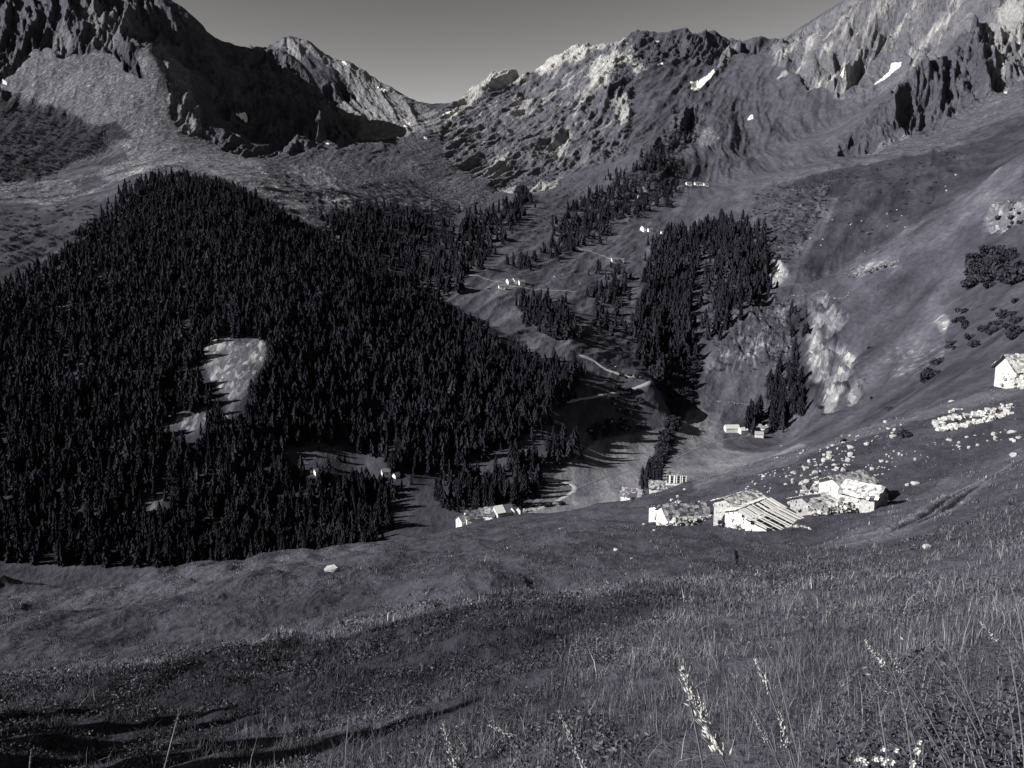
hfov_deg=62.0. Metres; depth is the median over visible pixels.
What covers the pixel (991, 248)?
shrub
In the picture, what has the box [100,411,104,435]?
conifer
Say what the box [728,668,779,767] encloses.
seed grass
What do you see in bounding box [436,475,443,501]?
conifer
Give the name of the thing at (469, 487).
conifer
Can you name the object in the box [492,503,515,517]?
stone hut
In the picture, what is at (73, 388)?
conifer
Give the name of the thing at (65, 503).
conifer
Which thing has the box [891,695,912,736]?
leafy plant
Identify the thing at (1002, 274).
shrub
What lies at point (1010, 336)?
shrub
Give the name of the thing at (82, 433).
conifer
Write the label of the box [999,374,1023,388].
stone wall
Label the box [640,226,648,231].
stone hut
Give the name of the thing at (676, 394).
shrub
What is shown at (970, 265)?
shrub
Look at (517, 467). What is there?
conifer
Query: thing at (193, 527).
conifer
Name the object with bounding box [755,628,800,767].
grass stalk
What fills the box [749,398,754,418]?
conifer
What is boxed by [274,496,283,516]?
conifer
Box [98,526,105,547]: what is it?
conifer
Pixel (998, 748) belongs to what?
leafy plant
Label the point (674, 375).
shrub
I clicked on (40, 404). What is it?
conifer
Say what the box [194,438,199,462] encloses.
conifer
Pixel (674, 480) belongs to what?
stone hut
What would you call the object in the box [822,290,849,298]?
stone wall
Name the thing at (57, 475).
conifer
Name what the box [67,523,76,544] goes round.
conifer
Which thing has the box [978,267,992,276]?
shrub
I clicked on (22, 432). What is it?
conifer
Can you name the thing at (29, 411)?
conifer
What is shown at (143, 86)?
mountain
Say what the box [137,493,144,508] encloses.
conifer
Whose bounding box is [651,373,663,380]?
shrub
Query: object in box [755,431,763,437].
stone hut
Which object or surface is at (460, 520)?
stone hut
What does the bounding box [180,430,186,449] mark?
conifer
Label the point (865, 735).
leafy plant
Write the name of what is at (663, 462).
footpath
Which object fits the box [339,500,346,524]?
conifer
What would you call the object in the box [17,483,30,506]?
conifer
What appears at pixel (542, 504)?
shrub
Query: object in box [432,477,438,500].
conifer
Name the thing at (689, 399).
shrub
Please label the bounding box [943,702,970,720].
leafy plant
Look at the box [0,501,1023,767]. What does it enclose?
heath
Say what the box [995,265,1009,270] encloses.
shrub
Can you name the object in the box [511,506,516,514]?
stone hut
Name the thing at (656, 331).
conifer
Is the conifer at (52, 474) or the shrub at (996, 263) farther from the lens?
the shrub at (996, 263)
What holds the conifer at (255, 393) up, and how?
on the valley
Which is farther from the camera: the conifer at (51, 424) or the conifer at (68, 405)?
the conifer at (68, 405)
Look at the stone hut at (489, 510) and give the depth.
365.89 m
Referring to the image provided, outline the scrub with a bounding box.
[0,107,954,375]
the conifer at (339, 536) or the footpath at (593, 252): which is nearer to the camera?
the conifer at (339, 536)
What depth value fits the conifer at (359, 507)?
475.37 m
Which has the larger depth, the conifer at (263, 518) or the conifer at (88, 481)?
the conifer at (88, 481)
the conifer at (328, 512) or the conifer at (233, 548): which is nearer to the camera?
the conifer at (233, 548)
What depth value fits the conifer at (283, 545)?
437.49 m
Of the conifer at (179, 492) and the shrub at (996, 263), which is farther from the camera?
the shrub at (996, 263)
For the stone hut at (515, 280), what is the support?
on the valley
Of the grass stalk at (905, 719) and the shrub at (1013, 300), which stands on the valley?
the shrub at (1013, 300)
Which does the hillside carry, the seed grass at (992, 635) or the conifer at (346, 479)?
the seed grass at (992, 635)
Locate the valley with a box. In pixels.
[0,131,1023,588]
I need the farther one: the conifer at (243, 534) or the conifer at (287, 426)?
the conifer at (287, 426)
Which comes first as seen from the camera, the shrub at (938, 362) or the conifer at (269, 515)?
the conifer at (269, 515)
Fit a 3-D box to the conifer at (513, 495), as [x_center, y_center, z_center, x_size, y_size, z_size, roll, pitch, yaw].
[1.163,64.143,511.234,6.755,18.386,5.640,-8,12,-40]
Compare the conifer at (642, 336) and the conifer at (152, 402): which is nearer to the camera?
the conifer at (152, 402)
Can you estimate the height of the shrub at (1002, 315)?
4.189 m
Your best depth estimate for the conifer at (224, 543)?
442.44 m
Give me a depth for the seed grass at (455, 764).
2.18 m
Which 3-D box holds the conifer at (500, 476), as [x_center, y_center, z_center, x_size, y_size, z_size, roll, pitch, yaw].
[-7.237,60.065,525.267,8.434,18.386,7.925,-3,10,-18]
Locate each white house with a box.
[724,424,739,432]
[738,427,747,433]
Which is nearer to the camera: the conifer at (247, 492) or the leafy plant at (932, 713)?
the leafy plant at (932, 713)
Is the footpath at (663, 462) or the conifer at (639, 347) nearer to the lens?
the footpath at (663, 462)
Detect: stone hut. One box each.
[313,467,321,475]
[380,468,390,475]
[392,472,399,478]
[455,515,465,526]
[463,509,485,524]
[476,508,495,519]
[484,506,494,514]
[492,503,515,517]
[498,284,504,289]
[505,278,513,284]
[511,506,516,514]
[512,278,519,283]
[516,506,522,514]
[518,280,525,284]
[610,257,618,263]
[618,258,623,263]
[619,487,644,500]
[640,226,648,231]
[647,502,678,521]
[648,480,672,493]
[655,502,710,525]
[666,474,686,485]
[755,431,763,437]
[760,425,768,432]
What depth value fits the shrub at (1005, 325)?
444.14 m
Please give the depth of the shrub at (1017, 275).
521.73 m
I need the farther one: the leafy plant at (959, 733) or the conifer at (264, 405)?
the conifer at (264, 405)
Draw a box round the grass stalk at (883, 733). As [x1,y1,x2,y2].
[878,689,887,767]
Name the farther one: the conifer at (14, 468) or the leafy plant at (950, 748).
the conifer at (14, 468)
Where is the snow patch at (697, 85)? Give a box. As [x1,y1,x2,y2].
[690,69,714,90]
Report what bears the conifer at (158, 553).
on the valley
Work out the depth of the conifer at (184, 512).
465.38 m
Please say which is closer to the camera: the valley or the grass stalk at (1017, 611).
the grass stalk at (1017, 611)
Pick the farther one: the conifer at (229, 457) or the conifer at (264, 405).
the conifer at (264, 405)
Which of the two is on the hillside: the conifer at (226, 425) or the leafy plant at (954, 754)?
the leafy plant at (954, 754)
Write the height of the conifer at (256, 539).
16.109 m
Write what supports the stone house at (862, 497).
on the hillside
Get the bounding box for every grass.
[164,706,181,767]
[436,721,460,767]
[488,725,568,767]
[557,709,592,767]
[616,742,641,767]
[676,648,703,767]
[678,660,735,767]
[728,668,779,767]
[750,711,781,767]
[754,659,796,767]
[777,710,793,767]
[865,641,947,767]
[872,677,951,767]
[882,646,953,767]
[979,621,1023,673]
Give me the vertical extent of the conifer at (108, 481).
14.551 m
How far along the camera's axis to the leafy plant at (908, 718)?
3.67 m
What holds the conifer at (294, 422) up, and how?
on the valley
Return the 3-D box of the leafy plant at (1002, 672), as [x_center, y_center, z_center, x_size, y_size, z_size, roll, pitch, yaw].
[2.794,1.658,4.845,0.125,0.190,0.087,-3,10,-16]
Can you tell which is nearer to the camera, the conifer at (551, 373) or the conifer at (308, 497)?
the conifer at (308, 497)
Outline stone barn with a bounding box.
[710,488,765,525]
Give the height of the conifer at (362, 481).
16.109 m
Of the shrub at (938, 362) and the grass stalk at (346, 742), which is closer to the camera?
the grass stalk at (346, 742)
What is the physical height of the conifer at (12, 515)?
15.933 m
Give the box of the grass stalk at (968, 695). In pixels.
[940,633,989,755]
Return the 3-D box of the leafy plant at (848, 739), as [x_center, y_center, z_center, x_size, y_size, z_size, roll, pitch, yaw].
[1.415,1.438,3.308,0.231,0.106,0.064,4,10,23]
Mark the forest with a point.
(346, 293)
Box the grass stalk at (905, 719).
[893,660,912,767]
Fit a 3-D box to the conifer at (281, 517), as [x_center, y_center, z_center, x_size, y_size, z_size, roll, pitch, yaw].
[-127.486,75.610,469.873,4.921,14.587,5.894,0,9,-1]
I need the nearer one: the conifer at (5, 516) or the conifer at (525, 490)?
the conifer at (5, 516)
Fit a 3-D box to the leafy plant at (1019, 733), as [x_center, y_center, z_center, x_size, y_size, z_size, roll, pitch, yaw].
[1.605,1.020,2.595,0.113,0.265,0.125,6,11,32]
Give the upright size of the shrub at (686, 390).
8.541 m
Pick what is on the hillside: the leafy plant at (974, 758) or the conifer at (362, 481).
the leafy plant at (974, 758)
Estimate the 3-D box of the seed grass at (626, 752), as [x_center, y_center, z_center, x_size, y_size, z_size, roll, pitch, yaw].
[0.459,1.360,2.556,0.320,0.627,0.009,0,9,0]
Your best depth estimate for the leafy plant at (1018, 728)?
2.54 m
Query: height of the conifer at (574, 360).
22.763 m
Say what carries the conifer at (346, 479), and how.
on the valley
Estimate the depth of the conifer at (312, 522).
472.18 m
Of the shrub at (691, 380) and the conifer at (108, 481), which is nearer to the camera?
the conifer at (108, 481)
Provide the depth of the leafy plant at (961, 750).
2.60 m
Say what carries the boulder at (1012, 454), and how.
on the hillside
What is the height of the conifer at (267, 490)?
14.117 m
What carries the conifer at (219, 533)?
on the valley
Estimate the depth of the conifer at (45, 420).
520.84 m
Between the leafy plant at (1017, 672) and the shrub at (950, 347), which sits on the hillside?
the leafy plant at (1017, 672)
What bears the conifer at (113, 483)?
on the valley
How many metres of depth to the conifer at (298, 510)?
477.77 m
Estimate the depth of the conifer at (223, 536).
447.83 m
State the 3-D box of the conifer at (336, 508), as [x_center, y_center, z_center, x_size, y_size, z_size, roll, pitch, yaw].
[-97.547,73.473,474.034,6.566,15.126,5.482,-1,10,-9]
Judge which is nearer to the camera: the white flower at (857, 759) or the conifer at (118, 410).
the white flower at (857, 759)
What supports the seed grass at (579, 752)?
on the hillside
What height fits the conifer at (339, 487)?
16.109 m
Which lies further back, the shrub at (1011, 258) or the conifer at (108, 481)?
the shrub at (1011, 258)
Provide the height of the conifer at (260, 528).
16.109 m
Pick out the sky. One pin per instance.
(428, 51)
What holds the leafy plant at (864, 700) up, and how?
on the hillside
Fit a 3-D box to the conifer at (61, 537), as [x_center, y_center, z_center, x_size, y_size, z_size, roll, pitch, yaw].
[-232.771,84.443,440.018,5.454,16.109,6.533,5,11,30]
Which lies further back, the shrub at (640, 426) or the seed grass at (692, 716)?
the shrub at (640, 426)
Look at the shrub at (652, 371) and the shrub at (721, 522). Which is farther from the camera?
the shrub at (652, 371)
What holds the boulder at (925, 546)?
on the hillside
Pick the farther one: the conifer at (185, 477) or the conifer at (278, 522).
the conifer at (185, 477)
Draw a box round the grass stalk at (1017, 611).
[1007,566,1023,649]
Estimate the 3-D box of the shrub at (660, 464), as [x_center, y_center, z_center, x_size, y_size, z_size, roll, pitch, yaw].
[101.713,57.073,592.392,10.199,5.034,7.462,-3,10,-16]
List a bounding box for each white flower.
[853,756,868,767]
[872,746,898,767]
[909,759,915,767]
[913,740,921,767]
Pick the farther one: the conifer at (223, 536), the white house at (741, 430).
the white house at (741, 430)
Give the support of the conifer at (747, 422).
on the valley
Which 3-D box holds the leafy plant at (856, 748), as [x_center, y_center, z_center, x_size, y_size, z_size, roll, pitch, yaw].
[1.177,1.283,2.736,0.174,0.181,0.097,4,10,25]
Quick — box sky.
[172,0,842,103]
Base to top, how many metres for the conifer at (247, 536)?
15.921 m
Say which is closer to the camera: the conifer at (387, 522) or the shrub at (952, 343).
the conifer at (387, 522)
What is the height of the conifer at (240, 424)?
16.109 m
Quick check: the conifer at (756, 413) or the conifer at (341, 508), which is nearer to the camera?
the conifer at (341, 508)
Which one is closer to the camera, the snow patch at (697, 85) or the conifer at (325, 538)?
the conifer at (325, 538)
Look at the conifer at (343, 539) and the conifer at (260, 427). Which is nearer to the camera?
the conifer at (343, 539)
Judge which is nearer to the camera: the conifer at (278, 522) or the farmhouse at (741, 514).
the farmhouse at (741, 514)
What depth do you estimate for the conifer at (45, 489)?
474.33 m
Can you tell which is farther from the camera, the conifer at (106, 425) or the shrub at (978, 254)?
the shrub at (978, 254)
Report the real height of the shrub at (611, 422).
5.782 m
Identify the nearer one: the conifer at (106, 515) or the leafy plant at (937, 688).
the leafy plant at (937, 688)
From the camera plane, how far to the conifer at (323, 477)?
496.53 m
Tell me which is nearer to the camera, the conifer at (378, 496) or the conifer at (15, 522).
the conifer at (15, 522)
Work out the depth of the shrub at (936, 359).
497.60 m
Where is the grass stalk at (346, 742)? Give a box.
[344,707,350,767]
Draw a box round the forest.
[0,145,809,567]
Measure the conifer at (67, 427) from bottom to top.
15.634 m
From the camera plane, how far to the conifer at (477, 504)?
498.97 m
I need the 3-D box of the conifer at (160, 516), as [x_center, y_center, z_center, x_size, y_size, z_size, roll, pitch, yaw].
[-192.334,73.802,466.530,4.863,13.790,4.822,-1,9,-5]
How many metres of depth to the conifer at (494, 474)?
531.77 m
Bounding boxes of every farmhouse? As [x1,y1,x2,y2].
[719,497,786,528]
[745,506,803,531]
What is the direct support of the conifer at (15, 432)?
on the valley
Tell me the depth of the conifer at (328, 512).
475.85 m
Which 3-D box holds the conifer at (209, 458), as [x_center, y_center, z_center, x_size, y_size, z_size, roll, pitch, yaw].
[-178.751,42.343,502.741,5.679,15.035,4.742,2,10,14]
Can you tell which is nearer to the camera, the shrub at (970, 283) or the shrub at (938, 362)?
the shrub at (938, 362)
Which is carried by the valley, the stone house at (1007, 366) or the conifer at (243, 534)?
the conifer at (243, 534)
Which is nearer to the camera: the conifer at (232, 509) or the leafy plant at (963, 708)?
the leafy plant at (963, 708)
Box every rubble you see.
[654,495,712,526]
[733,524,740,529]
[787,484,856,515]
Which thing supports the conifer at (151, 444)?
on the valley
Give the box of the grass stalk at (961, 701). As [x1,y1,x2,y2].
[925,635,984,760]
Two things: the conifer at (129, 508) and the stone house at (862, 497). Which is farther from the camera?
the conifer at (129, 508)
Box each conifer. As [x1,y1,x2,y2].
[0,454,9,478]
[1,502,8,529]
[4,531,9,548]
[7,504,11,529]
[9,505,17,532]
[10,419,20,442]
[10,453,18,477]
[10,471,15,496]
[12,472,20,498]
[12,512,18,532]
[12,536,26,562]
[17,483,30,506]
[18,445,25,468]
[20,430,28,449]
[20,490,30,517]
[22,502,26,527]
[22,508,34,530]
[24,478,34,499]
[26,402,37,425]
[29,449,39,469]
[32,421,37,441]
[35,386,43,405]
[35,395,43,418]
[39,428,49,450]
[41,407,49,430]
[42,483,48,501]
[48,418,58,439]
[48,484,54,505]
[50,461,56,484]
[50,513,58,537]
[53,394,59,417]
[54,463,61,486]
[54,536,68,566]
[55,532,65,561]
[57,521,66,544]
[59,507,68,530]
[61,492,69,513]
[62,418,71,440]
[65,391,72,414]
[66,506,76,532]
[67,381,70,395]
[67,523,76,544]
[68,479,79,504]
[70,382,77,398]
[71,427,78,447]
[76,426,85,447]
[77,432,84,455]
[81,439,94,463]
[81,504,96,529]
[82,508,92,534]
[83,471,93,493]
[88,518,97,538]
[88,530,97,559]
[89,540,96,558]
[93,481,102,507]
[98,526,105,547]
[99,457,106,481]
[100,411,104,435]
[102,501,111,521]
[103,412,110,436]
[103,518,110,540]
[104,461,116,486]
[104,475,111,491]
[111,479,121,504]
[113,495,122,522]
[114,457,122,481]
[114,482,122,502]
[116,403,123,427]
[117,465,124,489]
[123,420,129,440]
[126,493,133,518]
[133,391,139,412]
[133,505,139,528]
[135,445,145,467]
[135,526,143,546]
[136,429,142,451]
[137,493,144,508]
[138,451,144,477]
[141,506,147,526]
[144,534,148,551]
[146,510,151,532]
[147,440,157,460]
[147,532,154,552]
[148,391,156,411]
[149,515,157,539]
[151,542,164,566]
[154,387,157,406]
[156,427,166,452]
[157,520,165,539]
[158,506,164,528]
[162,535,171,563]
[163,522,174,543]
[164,425,171,449]
[167,463,173,483]
[168,494,175,516]
[169,477,176,503]
[171,450,178,474]
[174,493,181,516]
[175,487,186,508]
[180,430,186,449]
[182,508,188,522]
[183,462,187,484]
[185,539,196,563]
[190,487,197,512]
[190,512,197,535]
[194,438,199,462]
[197,541,206,560]
[203,383,212,406]
[204,411,212,434]
[204,425,212,446]
[206,443,212,466]
[212,416,219,439]
[214,399,221,421]
[215,527,221,545]
[215,536,219,549]
[217,450,224,474]
[220,473,228,498]
[221,498,229,525]
[221,532,226,547]
[221,538,226,560]
[222,416,230,435]
[222,431,228,452]
[224,458,230,482]
[226,544,231,559]
[227,448,231,464]
[228,502,236,521]
[229,533,234,558]
[231,539,236,559]
[232,512,235,526]
[236,418,245,440]
[239,427,244,449]
[239,438,245,462]
[241,478,251,500]
[241,522,245,546]
[244,401,251,423]
[244,525,251,551]
[245,512,254,539]
[250,469,263,494]
[252,530,259,553]
[253,387,260,406]
[254,415,261,438]
[256,416,265,440]
[258,512,265,528]
[258,519,262,536]
[259,460,267,484]
[261,398,266,416]
[261,533,267,552]
[263,483,270,504]
[264,406,269,426]
[264,517,270,530]
[265,512,273,532]
[270,523,277,546]
[273,464,281,488]
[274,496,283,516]
[275,513,282,532]
[278,537,287,549]
[279,508,283,526]
[282,417,292,440]
[288,492,295,517]
[292,416,296,430]
[294,498,302,519]
[297,526,302,543]
[302,534,307,548]
[306,488,314,513]
[307,477,316,501]
[307,507,316,528]
[308,528,310,547]
[308,531,316,549]
[314,419,322,441]
[316,466,324,491]
[318,498,325,521]
[318,533,323,545]
[321,464,326,489]
[322,530,327,546]
[325,503,331,524]
[328,525,333,544]
[331,504,339,525]
[335,479,341,504]
[337,517,346,536]
[337,530,341,544]
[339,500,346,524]
[339,530,348,544]
[343,473,350,492]
[348,471,355,490]
[348,525,357,542]
[349,484,357,508]
[354,470,356,486]
[355,474,358,489]
[356,497,362,516]
[358,477,369,498]
[360,429,366,451]
[360,505,369,529]
[361,525,367,542]
[362,485,369,505]
[365,502,369,520]
[369,511,373,530]
[373,503,381,527]
[376,486,383,507]
[377,493,383,510]
[377,499,383,520]
[382,486,391,511]
[382,505,393,530]
[386,449,397,472]
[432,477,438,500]
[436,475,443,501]
[454,480,463,505]
[460,473,464,487]
[465,475,472,502]
[471,485,476,508]
[473,486,481,508]
[480,478,488,501]
[488,480,496,504]
[488,483,495,506]
[489,465,497,484]
[496,467,503,490]
[506,441,512,460]
[509,476,518,504]
[512,444,516,464]
[512,457,520,481]
[515,442,521,465]
[519,473,531,497]
[544,369,555,391]
[545,312,553,336]
[545,376,558,404]
[548,403,553,425]
[549,425,555,449]
[551,435,561,458]
[554,354,560,374]
[563,363,569,381]
[569,353,579,376]
[575,426,580,448]
[637,335,642,359]
[639,330,647,349]
[654,325,661,348]
[742,405,751,431]
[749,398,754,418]
[754,402,760,423]
[757,394,765,419]
[768,403,777,429]
[772,392,778,415]
[773,362,781,383]
[776,394,787,414]
[777,378,781,393]
[788,360,797,384]
[788,387,794,410]
[797,391,804,415]
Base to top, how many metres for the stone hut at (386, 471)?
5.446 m
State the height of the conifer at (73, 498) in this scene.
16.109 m
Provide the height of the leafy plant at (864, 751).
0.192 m
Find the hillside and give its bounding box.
[0,386,1023,767]
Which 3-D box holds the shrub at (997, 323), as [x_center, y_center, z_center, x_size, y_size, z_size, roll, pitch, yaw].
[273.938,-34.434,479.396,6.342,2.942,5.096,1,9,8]
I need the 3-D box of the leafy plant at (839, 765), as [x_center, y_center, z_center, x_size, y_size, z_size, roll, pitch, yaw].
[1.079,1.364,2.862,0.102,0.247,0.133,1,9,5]
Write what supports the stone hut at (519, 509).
on the hillside
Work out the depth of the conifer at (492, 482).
502.48 m
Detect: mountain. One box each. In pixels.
[0,0,449,244]
[449,0,1023,216]
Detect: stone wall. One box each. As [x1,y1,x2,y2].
[523,508,536,512]
[789,524,811,529]
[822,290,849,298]
[844,262,896,275]
[932,403,1015,431]
[938,409,1013,431]
[948,408,963,412]
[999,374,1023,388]
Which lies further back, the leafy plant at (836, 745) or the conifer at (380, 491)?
the conifer at (380, 491)
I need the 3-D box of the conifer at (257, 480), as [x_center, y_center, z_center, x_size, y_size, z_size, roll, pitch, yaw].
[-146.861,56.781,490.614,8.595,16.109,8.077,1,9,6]
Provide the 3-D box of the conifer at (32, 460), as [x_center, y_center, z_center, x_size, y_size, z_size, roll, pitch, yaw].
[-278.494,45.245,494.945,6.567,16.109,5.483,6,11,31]
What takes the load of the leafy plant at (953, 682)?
on the hillside
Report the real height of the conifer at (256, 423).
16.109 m
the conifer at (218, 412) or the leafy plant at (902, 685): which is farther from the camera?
the conifer at (218, 412)
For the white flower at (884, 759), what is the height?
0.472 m
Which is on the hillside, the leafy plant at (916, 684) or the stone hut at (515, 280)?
the leafy plant at (916, 684)
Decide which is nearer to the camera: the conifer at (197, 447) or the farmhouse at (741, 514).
the farmhouse at (741, 514)
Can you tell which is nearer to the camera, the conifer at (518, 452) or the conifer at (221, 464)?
the conifer at (221, 464)
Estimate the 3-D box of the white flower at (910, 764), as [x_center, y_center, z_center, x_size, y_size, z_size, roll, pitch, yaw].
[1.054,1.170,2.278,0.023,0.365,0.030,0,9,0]
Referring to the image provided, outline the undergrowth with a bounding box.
[732,642,1023,767]
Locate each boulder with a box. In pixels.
[324,564,339,572]
[910,481,919,485]
[922,544,930,549]
[1009,452,1017,457]
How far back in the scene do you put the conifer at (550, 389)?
629.48 m
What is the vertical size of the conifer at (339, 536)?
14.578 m
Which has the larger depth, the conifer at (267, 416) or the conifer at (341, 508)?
the conifer at (267, 416)
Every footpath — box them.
[469,275,575,291]
[576,246,610,258]
[576,434,750,488]
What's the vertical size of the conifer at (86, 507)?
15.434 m
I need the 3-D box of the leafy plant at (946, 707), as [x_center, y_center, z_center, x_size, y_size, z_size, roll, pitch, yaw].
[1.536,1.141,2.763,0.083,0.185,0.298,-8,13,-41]
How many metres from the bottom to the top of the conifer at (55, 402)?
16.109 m
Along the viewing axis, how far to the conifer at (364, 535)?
433.16 m
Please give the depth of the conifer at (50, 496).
473.97 m
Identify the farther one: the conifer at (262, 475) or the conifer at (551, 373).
the conifer at (551, 373)
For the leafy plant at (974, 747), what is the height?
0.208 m
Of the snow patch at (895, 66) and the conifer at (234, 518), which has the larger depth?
the snow patch at (895, 66)
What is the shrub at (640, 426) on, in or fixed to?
on the valley
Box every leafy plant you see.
[805,725,829,767]
[809,747,827,767]
[826,727,919,767]
[827,686,847,720]
[827,725,852,767]
[829,690,874,763]
[833,758,844,767]
[846,732,909,759]
[852,685,881,718]
[852,746,894,767]
[855,679,868,699]
[856,737,883,766]
[859,729,892,767]
[866,740,900,767]
[867,719,895,767]
[869,672,886,704]
[878,722,971,761]
[880,654,892,688]
[890,681,911,716]
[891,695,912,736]
[898,693,934,731]
[905,659,931,708]
[907,685,945,761]
[908,673,934,725]
[915,711,958,767]
[916,682,948,734]
[923,694,950,741]
[926,678,960,725]
[927,693,969,758]
[931,712,970,743]
[932,668,948,722]
[936,690,995,716]
[939,710,965,767]
[942,694,981,766]
[942,694,1023,754]
[943,697,975,765]
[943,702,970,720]
[946,681,973,720]
[949,713,996,767]
[951,719,992,761]
[957,722,991,767]
[965,727,1002,767]
[968,758,1016,767]
[974,691,997,741]
[975,662,1012,735]
[984,707,1023,767]
[992,658,1014,687]
[998,749,1009,767]
[1002,705,1023,767]
[1006,690,1023,719]
[1007,647,1023,707]
[1011,696,1023,759]
[1016,703,1023,748]
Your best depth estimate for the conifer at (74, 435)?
507.73 m
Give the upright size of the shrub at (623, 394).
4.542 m
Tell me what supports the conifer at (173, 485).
on the valley
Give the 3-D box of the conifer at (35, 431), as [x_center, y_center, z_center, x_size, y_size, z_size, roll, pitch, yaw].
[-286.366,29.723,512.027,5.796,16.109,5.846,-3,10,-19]
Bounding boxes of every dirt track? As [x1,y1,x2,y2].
[534,479,576,510]
[557,355,654,402]
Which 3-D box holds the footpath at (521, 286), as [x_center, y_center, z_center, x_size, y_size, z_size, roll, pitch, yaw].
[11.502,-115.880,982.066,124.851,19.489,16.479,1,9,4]
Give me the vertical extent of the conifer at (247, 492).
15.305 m
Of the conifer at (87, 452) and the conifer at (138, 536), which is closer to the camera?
the conifer at (138, 536)
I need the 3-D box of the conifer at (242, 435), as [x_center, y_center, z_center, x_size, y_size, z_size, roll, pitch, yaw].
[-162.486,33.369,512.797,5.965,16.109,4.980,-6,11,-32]
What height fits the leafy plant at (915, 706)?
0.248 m
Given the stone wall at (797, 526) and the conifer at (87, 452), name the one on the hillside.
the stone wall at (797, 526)
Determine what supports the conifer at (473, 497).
on the valley
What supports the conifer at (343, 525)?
on the valley
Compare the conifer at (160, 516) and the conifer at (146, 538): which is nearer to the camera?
the conifer at (146, 538)
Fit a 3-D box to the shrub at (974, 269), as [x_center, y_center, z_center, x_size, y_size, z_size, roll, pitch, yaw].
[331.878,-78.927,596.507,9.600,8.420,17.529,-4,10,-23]
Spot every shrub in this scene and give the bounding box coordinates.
[538,501,547,506]
[592,427,600,431]
[603,419,614,425]
[616,392,626,395]
[619,416,627,422]
[636,423,646,428]
[647,364,657,369]
[649,369,660,373]
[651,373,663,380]
[655,462,664,467]
[656,447,669,452]
[662,430,674,436]
[664,415,677,419]
[667,424,681,430]
[668,390,680,396]
[670,373,680,380]
[680,389,692,394]
[684,369,695,373]
[684,396,693,403]
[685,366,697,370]
[688,383,698,388]
[689,378,696,382]
[718,518,724,526]
[895,429,912,437]
[919,377,929,382]
[920,372,935,378]
[931,357,944,363]
[934,360,942,364]
[944,345,956,349]
[946,340,956,345]
[954,307,968,312]
[957,316,965,321]
[960,279,979,287]
[961,319,968,324]
[963,269,972,275]
[964,252,983,259]
[964,262,977,270]
[964,333,975,338]
[967,272,979,282]
[968,340,979,347]
[972,265,991,273]
[974,252,984,257]
[977,324,991,331]
[978,244,993,252]
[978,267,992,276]
[978,274,995,282]
[981,260,996,267]
[983,281,994,287]
[984,328,992,334]
[988,245,1004,252]
[989,266,997,273]
[990,326,1001,331]
[992,261,1004,266]
[992,320,1002,324]
[993,256,1006,262]
[994,249,1004,258]
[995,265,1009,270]
[995,270,1011,281]
[995,311,1008,317]
[1002,252,1019,258]
[1002,262,1023,270]
[1002,323,1010,327]
[1003,255,1016,260]
[1004,276,1021,284]
[1005,332,1018,337]
[1006,247,1016,253]
[1006,325,1023,331]
[1006,331,1018,339]
[1007,311,1017,315]
[1008,266,1017,273]
[1008,316,1023,323]
[1010,259,1023,266]
[1010,297,1019,302]
[1011,269,1023,280]
[1015,328,1023,333]
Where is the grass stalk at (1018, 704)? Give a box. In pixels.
[1007,640,1023,763]
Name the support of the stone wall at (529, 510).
on the valley
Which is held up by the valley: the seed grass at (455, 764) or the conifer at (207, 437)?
the conifer at (207, 437)
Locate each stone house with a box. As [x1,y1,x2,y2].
[786,491,839,515]
[813,469,879,501]
[838,479,891,512]
[990,353,1023,388]
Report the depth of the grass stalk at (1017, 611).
2.01 m
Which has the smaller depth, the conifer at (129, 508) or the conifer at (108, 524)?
the conifer at (108, 524)
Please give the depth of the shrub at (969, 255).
629.48 m
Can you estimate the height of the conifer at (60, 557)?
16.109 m
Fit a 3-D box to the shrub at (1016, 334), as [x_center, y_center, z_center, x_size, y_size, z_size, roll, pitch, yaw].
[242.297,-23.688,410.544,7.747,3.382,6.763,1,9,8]
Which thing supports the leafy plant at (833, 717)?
on the hillside
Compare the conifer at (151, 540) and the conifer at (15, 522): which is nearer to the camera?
the conifer at (151, 540)
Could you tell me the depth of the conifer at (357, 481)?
502.47 m
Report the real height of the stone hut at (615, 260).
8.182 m
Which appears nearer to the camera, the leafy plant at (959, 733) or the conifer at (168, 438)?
the leafy plant at (959, 733)
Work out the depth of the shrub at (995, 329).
463.68 m
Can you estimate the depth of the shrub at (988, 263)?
601.66 m
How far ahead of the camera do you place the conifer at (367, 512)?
469.92 m
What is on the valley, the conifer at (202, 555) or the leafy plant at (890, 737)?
the conifer at (202, 555)
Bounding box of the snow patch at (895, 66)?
[874,62,900,84]
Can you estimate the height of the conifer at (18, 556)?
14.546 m
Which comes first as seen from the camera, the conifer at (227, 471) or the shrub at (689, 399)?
the conifer at (227, 471)
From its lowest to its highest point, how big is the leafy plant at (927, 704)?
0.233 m
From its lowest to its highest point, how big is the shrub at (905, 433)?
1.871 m
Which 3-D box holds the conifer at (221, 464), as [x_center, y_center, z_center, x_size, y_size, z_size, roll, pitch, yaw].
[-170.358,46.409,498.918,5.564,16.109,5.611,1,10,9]
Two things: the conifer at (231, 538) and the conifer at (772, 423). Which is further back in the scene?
the conifer at (772, 423)
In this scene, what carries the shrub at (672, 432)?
on the valley

